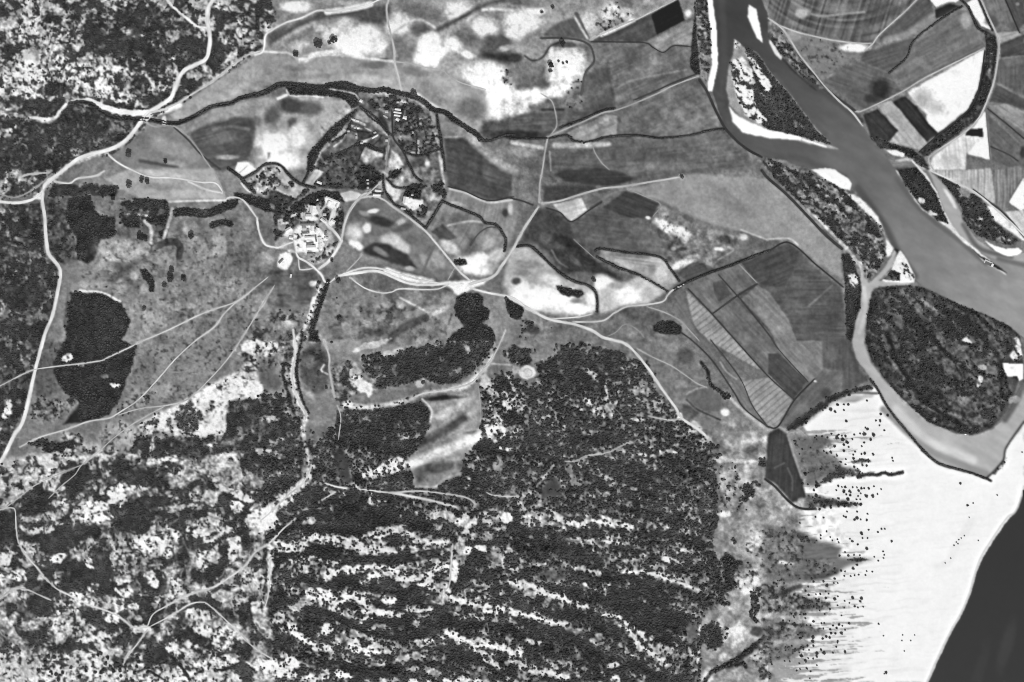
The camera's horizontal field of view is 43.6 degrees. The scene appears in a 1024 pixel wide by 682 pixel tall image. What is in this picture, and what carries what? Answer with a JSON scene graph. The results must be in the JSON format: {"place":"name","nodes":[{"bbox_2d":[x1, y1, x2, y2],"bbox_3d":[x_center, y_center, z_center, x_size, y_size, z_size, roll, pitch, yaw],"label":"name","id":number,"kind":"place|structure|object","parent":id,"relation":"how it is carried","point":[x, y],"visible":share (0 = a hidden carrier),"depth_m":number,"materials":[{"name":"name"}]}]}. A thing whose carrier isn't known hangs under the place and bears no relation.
{"place":"outdoors","nodes":[
{"label":"outdoors","id":0,"kind":"place"},
{"bbox_2d":[0,191,61,464],"bbox_3d":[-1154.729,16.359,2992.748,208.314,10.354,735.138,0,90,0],"label":"road","id":1,"kind":"structure","parent":0,"point":[51,257],"depth_m":2990.17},
{"bbox_2d":[22,48,40,64],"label":"clearing","id":2,"kind":"structure","parent":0,"point":[30,55],"depth_m":2993.06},
{"bbox_2d":[5,507,146,628],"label":"track","id":3,"kind":"structure","parent":0,"point":[53,585],"depth_m":2988.24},
{"bbox_2d":[20,302,235,446],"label":"track","id":4,"kind":"structure","parent":0,"point":[145,391],"depth_m":2995.58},
{"bbox_2d":[43,0,214,189],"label":"road","id":5,"kind":"structure","parent":0,"point":[134,130],"depth_m":2991.94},
{"bbox_2d":[0,277,267,385],"bbox_3d":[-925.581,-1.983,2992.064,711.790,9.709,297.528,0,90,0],"label":"track","id":6,"kind":"structure","parent":0,"point":[140,341],"depth_m":2994.29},
{"bbox_2d":[114,123,210,168],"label":"pasture","id":7,"kind":"structure","parent":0,"point":[150,147],"depth_m":2996.25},
{"bbox_2d":[106,168,224,200],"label":"pasture","id":8,"kind":"structure","parent":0,"point":[170,189],"depth_m":2996.03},
{"bbox_2d":[108,154,222,191],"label":"track","id":9,"kind":"structure","parent":0,"point":[112,158],"depth_m":2996.32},
{"bbox_2d":[119,285,274,414],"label":"track","id":10,"kind":"structure","parent":0,"point":[214,373],"depth_m":2996.25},
{"bbox_2d":[170,57,255,118],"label":"pasture","id":11,"kind":"structure","parent":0,"point":[239,80],"depth_m":2992.51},
{"bbox_2d":[147,519,294,626],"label":"track","id":12,"kind":"structure","parent":0,"point":[283,528],"depth_m":2989.02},
{"bbox_2d":[190,98,255,131],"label":"pasture","id":13,"kind":"structure","parent":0,"point":[247,108],"depth_m":2993.53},
{"bbox_2d":[191,116,255,170],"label":"field","id":14,"kind":"structure","parent":0,"point":[224,145],"depth_m":2993.60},
{"bbox_2d":[235,162,255,176],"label":"plot","id":15,"kind":"object","parent":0,"point":[244,169],"visible":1,"depth_m":2992.87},
{"bbox_2d":[278,252,291,270],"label":"threshing floor","id":16,"kind":"structure","parent":0,"point":[284,264],"depth_m":2992.24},
{"bbox_2d":[258,272,313,313],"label":"field","id":17,"kind":"structure","parent":0,"point":[294,292],"depth_m":2995.51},
{"bbox_2d":[254,95,350,169],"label":"pasture","id":18,"kind":"structure","parent":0,"point":[291,131],"depth_m":2990.14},
{"bbox_2d":[255,0,378,54],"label":"road","id":19,"kind":"structure","parent":0,"point":[309,14],"depth_m":2990.47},
{"bbox_2d":[337,133,357,151],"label":"plot","id":20,"kind":"object","parent":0,"point":[348,142],"visible":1,"depth_m":2996.33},
{"bbox_2d":[254,54,485,131],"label":"pasture","id":21,"kind":"structure","parent":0,"point":[463,103],"depth_m":2989.58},
{"bbox_2d":[313,94,443,170],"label":"farm enclosure","id":22,"kind":"object","parent":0,"point":[366,156],"visible":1,"depth_m":2996.61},
{"bbox_2d":[339,270,449,285],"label":"road","id":23,"kind":"structure","parent":0,"point":[387,274],"depth_m":2994.67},
{"bbox_2d":[329,267,463,284],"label":"road","id":24,"kind":"structure","parent":0,"point":[392,272],"depth_m":2994.23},
{"bbox_2d":[341,195,470,281],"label":"road","id":25,"kind":"structure","parent":0,"point":[429,235],"depth_m":2993.03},
{"bbox_2d":[432,224,456,240],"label":"field","id":26,"kind":"structure","parent":0,"point":[441,232],"depth_m":2994.91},
{"bbox_2d":[439,118,464,137],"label":"field","id":27,"kind":"structure","parent":0,"point":[450,129],"depth_m":2996.43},
{"bbox_2d":[428,203,492,258],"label":"field","id":28,"kind":"structure","parent":0,"point":[465,228],"depth_m":2996.19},
{"bbox_2d":[445,139,511,199],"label":"field","id":29,"kind":"structure","parent":0,"point":[472,168],"depth_m":2997.68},
{"bbox_2d":[453,228,504,279],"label":"field","id":30,"kind":"structure","parent":0,"point":[482,255],"depth_m":2992.92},
{"bbox_2d":[446,189,518,243],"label":"field","id":31,"kind":"structure","parent":0,"point":[503,214],"depth_m":2997.72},
{"bbox_2d":[469,207,538,284],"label":"road","id":32,"kind":"structure","parent":0,"point":[508,256],"depth_m":2995.21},
{"bbox_2d":[0,0,1023,681],"bbox_3d":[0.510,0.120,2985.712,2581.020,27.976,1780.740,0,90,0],"label":"ground","id":33,"kind":"structure","parent":0,"point":[484,44],"depth_m":2993.37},
{"bbox_2d":[69,92,254,125],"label":"hedgerow","id":34,"kind":"object","parent":33,"relation":"on","point":[202,111],"visible":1,"depth_m":2992.22,"materials":[{"name":"black plant"}]},
{"bbox_2d":[235,86,358,424],"bbox_3d":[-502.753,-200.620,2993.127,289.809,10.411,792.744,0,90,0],"label":"stream foliage","id":35,"kind":"object","parent":33,"relation":"on","point":[318,192],"visible":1,"depth_m":2994.13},
{"bbox_2d":[293,225,306,254],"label":"village yard","id":36,"kind":"structure","parent":33,"relation":"on","point":[300,248],"depth_m":2984.85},
{"bbox_2d":[52,195,581,423],"bbox_3d":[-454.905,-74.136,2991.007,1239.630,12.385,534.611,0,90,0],"label":"copse","id":37,"kind":"object","parent":33,"relation":"on","point":[100,367],"depth_m":2992.50,"materials":[{"name":"plant"}]},
{"bbox_2d":[247,97,466,287],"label":"garden","id":38,"kind":"object","parent":33,"relation":"on","point":[295,190],"depth_m":2992.50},
{"bbox_2d":[254,81,483,141],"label":"hedgerow","id":39,"kind":"object","parent":33,"relation":"on","point":[371,90],"visible":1,"depth_m":2992.59,"materials":[{"name":"black plant"}]},
{"bbox_2d":[345,199,455,280],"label":"knoll","id":40,"kind":"structure","parent":33,"relation":"on","point":[383,231],"depth_m":2990.36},
{"bbox_2d":[408,387,481,488],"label":"glade","id":41,"kind":"structure","parent":33,"relation":"on","point":[450,440],"depth_m":2993.71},
{"bbox_2d":[0,0,1005,681],"bbox_3d":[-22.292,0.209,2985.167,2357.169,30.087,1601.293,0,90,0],"label":"heath scrub","id":42,"kind":"object","parent":33,"relation":"on","point":[246,460],"visible":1,"depth_m":2990.15,"materials":[{"name":"black plant"}]},
{"bbox_2d":[0,2,1012,681],"bbox_3d":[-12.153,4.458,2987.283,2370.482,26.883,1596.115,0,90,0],"label":"woodland","id":43,"kind":"object","parent":33,"relation":"on","point":[482,448],"visible":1,"depth_m":2990.67,"materials":[{"name":"black plant"}]},
{"bbox_2d":[503,248,597,316],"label":"knoll","id":44,"kind":"structure","parent":33,"relation":"on","point":[533,280],"depth_m":2990.71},
{"bbox_2d":[541,37,594,94],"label":"ditch","id":45,"kind":"object","parent":33,"relation":"on","point":[593,62],"visible":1,"depth_m":2988.56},
{"bbox_2d":[510,128,724,143],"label":"hedgerow","id":46,"kind":"object","parent":33,"relation":"on","point":[672,137],"visible":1,"depth_m":2996.69,"materials":[{"name":"black plant"}]},
{"bbox_2d":[595,273,665,313],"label":"knoll","id":47,"kind":"structure","parent":33,"relation":"on","point":[613,294],"depth_m":2992.82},
{"bbox_2d":[687,389,721,411],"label":"paddock","id":48,"kind":"structure","parent":33,"relation":"on","point":[706,400],"depth_m":2994.13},
{"bbox_2d":[699,79,761,156],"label":"ditch","id":49,"kind":"object","parent":33,"relation":"in","point":[724,126],"visible":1,"depth_m":2998.46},
{"bbox_2d":[630,174,841,278],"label":"pasture","id":50,"kind":"structure","parent":33,"relation":"on","point":[765,208],"depth_m":2997.48,"materials":[{"name":"plant"}]},
{"bbox_2d":[762,170,841,248],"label":"ditch","id":51,"kind":"object","parent":33,"relation":"in","point":[803,211],"visible":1,"depth_m":2997.40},
{"bbox_2d":[690,0,1021,433],"bbox_3d":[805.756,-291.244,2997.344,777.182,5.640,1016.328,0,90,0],"label":"riverside thicket","id":52,"kind":"object","parent":33,"relation":"on","point":[871,263],"visible":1,"depth_m":2996.62,"materials":[{"name":"black plant"}]},
{"bbox_2d":[758,385,1023,681],"bbox_3d":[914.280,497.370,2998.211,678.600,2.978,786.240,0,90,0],"label":"sand flat","id":53,"kind":"structure","parent":33,"relation":"on","point":[913,583],"depth_m":2997.49,"materials":[{"name":"sand"}]},
{"bbox_2d":[870,378,990,480],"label":"hedgerow","id":54,"kind":"object","parent":33,"relation":"on","point":[950,467],"visible":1,"depth_m":2998.34,"materials":[{"name":"black plant"}]},
{"bbox_2d":[511,108,596,137],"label":"field","id":55,"kind":"structure","parent":0,"point":[537,124],"depth_m":2997.19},
{"bbox_2d":[544,18,588,40],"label":"field","id":56,"kind":"structure","parent":0,"point":[570,28],"depth_m":2990.85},
{"bbox_2d":[554,198,586,220],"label":"field","id":57,"kind":"structure","parent":0,"point":[573,210],"depth_m":2998.10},
{"bbox_2d":[551,151,608,173],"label":"field","id":58,"kind":"structure","parent":0,"point":[579,160],"depth_m":2997.74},
{"bbox_2d":[567,115,617,141],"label":"field","id":59,"kind":"structure","parent":0,"point":[605,126],"depth_m":2997.73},
{"bbox_2d":[556,167,636,185],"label":"field","id":60,"kind":"structure","parent":0,"point":[596,176],"depth_m":2997.62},
{"bbox_2d":[581,63,613,110],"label":"field","id":61,"kind":"structure","parent":0,"point":[598,92],"depth_m":2995.14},
{"bbox_2d":[584,191,620,208],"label":"field","id":62,"kind":"structure","parent":0,"point":[591,202],"depth_m":2998.02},
{"bbox_2d":[510,298,706,436],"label":"road","id":63,"kind":"structure","parent":0,"point":[642,361],"depth_m":2993.57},
{"bbox_2d":[542,177,678,203],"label":"track","id":64,"kind":"structure","parent":0,"point":[629,185],"depth_m":2997.65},
{"bbox_2d":[548,76,697,136],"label":"track","id":65,"kind":"structure","parent":0,"point":[622,107],"depth_m":2997.07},
{"bbox_2d":[573,208,678,256],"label":"field","id":66,"kind":"structure","parent":0,"point":[601,228],"depth_m":2997.70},
{"bbox_2d":[603,192,658,218],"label":"field","id":67,"kind":"structure","parent":0,"point":[631,205],"depth_m":2997.73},
{"bbox_2d":[594,7,677,41],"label":"field","id":68,"kind":"structure","parent":0,"point":[642,29],"depth_m":2997.73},
{"bbox_2d":[601,251,677,289],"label":"field","id":69,"kind":"structure","parent":0,"point":[656,270],"depth_m":2995.99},
{"bbox_2d":[594,44,695,107],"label":"field","id":70,"kind":"structure","parent":0,"point":[639,70],"depth_m":2997.19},
{"bbox_2d":[652,0,684,34],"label":"field","id":71,"kind":"structure","parent":0,"point":[668,16],"depth_m":2997.87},
{"bbox_2d":[618,79,722,136],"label":"field","id":72,"kind":"structure","parent":0,"point":[686,108],"depth_m":2997.28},
{"bbox_2d":[649,20,693,50],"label":"field","id":73,"kind":"structure","parent":0,"point":[681,35],"depth_m":2997.70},
{"bbox_2d":[596,133,753,179],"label":"field","id":74,"kind":"structure","parent":0,"point":[657,159],"depth_m":2997.58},
{"bbox_2d":[678,263,714,280],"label":"field","id":75,"kind":"structure","parent":0,"point":[691,271],"depth_m":2996.65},
{"bbox_2d":[689,277,733,312],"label":"field","id":76,"kind":"structure","parent":0,"point":[714,294],"depth_m":2998.01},
{"bbox_2d":[674,293,762,421],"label":"field","id":77,"kind":"structure","parent":0,"point":[721,361],"depth_m":2996.39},
{"bbox_2d":[719,265,756,293],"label":"field","id":78,"kind":"structure","parent":0,"point":[737,279],"depth_m":2997.92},
{"bbox_2d":[687,292,812,441],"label":"field","id":79,"kind":"structure","parent":0,"point":[709,327],"depth_m":2997.25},
{"bbox_2d":[715,299,799,373],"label":"field","id":80,"kind":"structure","parent":0,"point":[743,327],"depth_m":2997.11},
{"bbox_2d":[741,378,791,424],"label":"field","id":81,"kind":"structure","parent":0,"point":[771,401],"depth_m":2996.99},
{"bbox_2d":[742,244,799,286],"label":"field","id":82,"kind":"structure","parent":0,"point":[774,268],"depth_m":2997.27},
{"bbox_2d":[725,40,837,148],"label":"river island","id":83,"kind":"structure","parent":0,"point":[739,54],"depth_m":2997.24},
{"bbox_2d":[741,285,821,347],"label":"field","id":84,"kind":"structure","parent":0,"point":[764,306],"depth_m":2997.38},
{"bbox_2d":[765,428,805,501],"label":"field","id":85,"kind":"structure","parent":0,"point":[783,471],"depth_m":2997.62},
{"bbox_2d":[769,353,805,398],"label":"field","id":86,"kind":"structure","parent":0,"point":[787,377],"depth_m":2997.27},
{"bbox_2d":[738,245,845,341],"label":"field","id":87,"kind":"structure","parent":0,"point":[808,298],"depth_m":2997.49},
{"bbox_2d":[778,341,822,381],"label":"field","id":88,"kind":"structure","parent":0,"point":[805,359],"depth_m":2997.23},
{"bbox_2d":[782,370,842,428],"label":"field","id":89,"kind":"structure","parent":0,"point":[821,387],"depth_m":2997.31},
{"bbox_2d":[768,18,862,125],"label":"road","id":90,"kind":"structure","parent":0,"point":[829,91],"depth_m":2997.55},
{"bbox_2d":[755,155,893,281],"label":"river island","id":91,"kind":"structure","parent":0,"point":[847,227],"depth_m":2997.64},
{"bbox_2d":[786,30,867,78],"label":"field","id":92,"kind":"structure","parent":0,"point":[817,54],"depth_m":2997.55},
{"bbox_2d":[768,0,914,42],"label":"field","id":93,"kind":"structure","parent":0,"point":[865,21],"depth_m":2997.63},
{"bbox_2d":[823,340,865,391],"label":"field","id":94,"kind":"structure","parent":0,"point":[838,355],"depth_m":2997.24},
{"bbox_2d":[823,62,899,110],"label":"field","id":95,"kind":"structure","parent":0,"point":[861,86],"depth_m":2998.23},
{"bbox_2d":[712,0,1023,337],"bbox_3d":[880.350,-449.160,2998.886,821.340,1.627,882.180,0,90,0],"label":"river","id":96,"kind":"structure","parent":0,"point":[943,261],"depth_m":2999.70,"materials":[{"name":"liquid"}]},
{"bbox_2d":[707,0,717,91],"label":"sandbar","id":97,"kind":"structure","parent":96,"relation":"in","point":[711,77],"depth_m":2997.92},
{"bbox_2d":[747,5,761,41],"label":"sandbar","id":98,"kind":"structure","parent":96,"relation":"in","point":[752,18],"depth_m":2998.66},
{"bbox_2d":[729,107,800,139],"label":"sandbar","id":99,"kind":"structure","parent":96,"relation":"in","point":[744,125],"depth_m":2997.91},
{"bbox_2d":[812,168,851,189],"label":"sandbar","id":100,"kind":"structure","parent":96,"relation":"in","point":[835,177],"depth_m":2997.63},
{"bbox_2d":[859,251,896,285],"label":"side channel","id":101,"kind":"object","parent":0,"point":[883,272],"visible":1,"depth_m":2999.67,"materials":[{"name":"liquid"}]},
{"bbox_2d":[863,109,897,141],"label":"field","id":102,"kind":"structure","parent":0,"point":[878,125],"depth_m":2996.86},
{"bbox_2d":[860,39,913,72],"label":"field","id":103,"kind":"structure","parent":0,"point":[887,58],"depth_m":2997.88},
{"bbox_2d":[882,251,913,282],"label":"river island","id":104,"kind":"structure","parent":0,"point":[900,262],"depth_m":2997.77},
{"bbox_2d":[877,101,925,149],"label":"field","id":105,"kind":"structure","parent":0,"point":[906,135],"depth_m":2997.50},
{"bbox_2d":[879,0,933,41],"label":"field","id":106,"kind":"structure","parent":0,"point":[917,15],"depth_m":2998.04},
{"bbox_2d":[893,97,936,141],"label":"field","id":107,"kind":"structure","parent":0,"point":[913,115],"depth_m":2997.62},
{"bbox_2d":[855,48,983,111],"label":"road","id":108,"kind":"structure","parent":0,"point":[920,80],"depth_m":2997.29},
{"bbox_2d":[852,281,1023,476],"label":"backwater","id":109,"kind":"structure","parent":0,"point":[982,453],"depth_m":2999.70,"materials":[{"name":"liquid"}]},
{"bbox_2d":[893,10,983,88],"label":"field","id":110,"kind":"structure","parent":0,"point":[951,39],"depth_m":2997.31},
{"bbox_2d":[865,286,1022,433],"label":"river island","id":111,"kind":"structure","parent":0,"point":[961,408],"depth_m":2997.36,"materials":[{"name":"plant"}]},
{"bbox_2d":[1002,364,1022,381],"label":"sandbar","id":112,"kind":"structure","parent":111,"relation":"on","point":[1011,370],"depth_m":2997.45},
{"bbox_2d":[908,50,985,131],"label":"field","id":113,"kind":"structure","parent":0,"point":[943,100],"depth_m":2997.78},
{"bbox_2d":[896,167,1005,274],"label":"spit","id":114,"kind":"structure","parent":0,"point":[920,202],"depth_m":2998.41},
{"bbox_2d":[929,114,988,170],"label":"field","id":115,"kind":"structure","parent":0,"point":[951,156],"depth_m":2997.38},
{"bbox_2d":[928,0,999,169],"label":"road","id":116,"kind":"structure","parent":0,"point":[954,139],"depth_m":2997.22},
{"bbox_2d":[935,169,994,202],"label":"field","id":117,"kind":"structure","parent":0,"point":[980,181],"depth_m":2996.95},
{"bbox_2d":[923,166,1023,262],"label":"side channel","id":118,"kind":"object","parent":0,"point":[950,207],"visible":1,"depth_m":2999.70,"materials":[{"name":"liquid"}]},
{"bbox_2d":[928,489,1023,681],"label":"sea","id":119,"kind":"structure","parent":0,"point":[984,642],"depth_m":2999.70,"materials":[{"name":"liquid"}]},
{"bbox_2d":[932,173,1019,247],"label":"river island","id":120,"kind":"structure","parent":0,"point":[965,194],"depth_m":2997.30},
{"bbox_2d":[983,0,1012,27],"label":"field","id":121,"kind":"structure","parent":0,"point":[998,13],"depth_m":2997.12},
{"bbox_2d":[988,115,1023,169],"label":"field","id":122,"kind":"structure","parent":0,"point":[1001,139],"depth_m":2997.54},
{"bbox_2d":[989,105,1023,131],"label":"field","id":123,"kind":"structure","parent":0,"point":[1012,115],"depth_m":2998.01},
{"bbox_2d":[989,85,1023,109],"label":"field","id":124,"kind":"structure","parent":0,"point":[1000,95],"depth_m":2997.52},
{"bbox_2d":[990,112,1023,145],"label":"field","id":125,"kind":"structure","parent":0,"point":[1018,137],"depth_m":2998.18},
{"bbox_2d":[993,166,1023,209],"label":"field","id":126,"kind":"structure","parent":0,"point":[1006,182],"depth_m":2997.04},
{"bbox_2d":[995,57,1023,95],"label":"field","id":127,"kind":"structure","parent":0,"point":[1010,73],"depth_m":2997.14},
{"bbox_2d":[1000,35,1023,57],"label":"field","id":128,"kind":"structure","parent":0,"point":[1012,48],"depth_m":2997.36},
{"bbox_2d":[1006,0,1023,29],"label":"field","id":129,"kind":"structure","parent":0,"point":[1016,7],"depth_m":2997.42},
{"bbox_2d":[1006,210,1023,233],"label":"field","id":130,"kind":"structure","parent":0,"point":[1016,218],"depth_m":2997.49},
{"bbox_2d":[1009,178,1023,209],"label":"field","id":131,"kind":"structure","parent":0,"point":[1016,200],"depth_m":2997.27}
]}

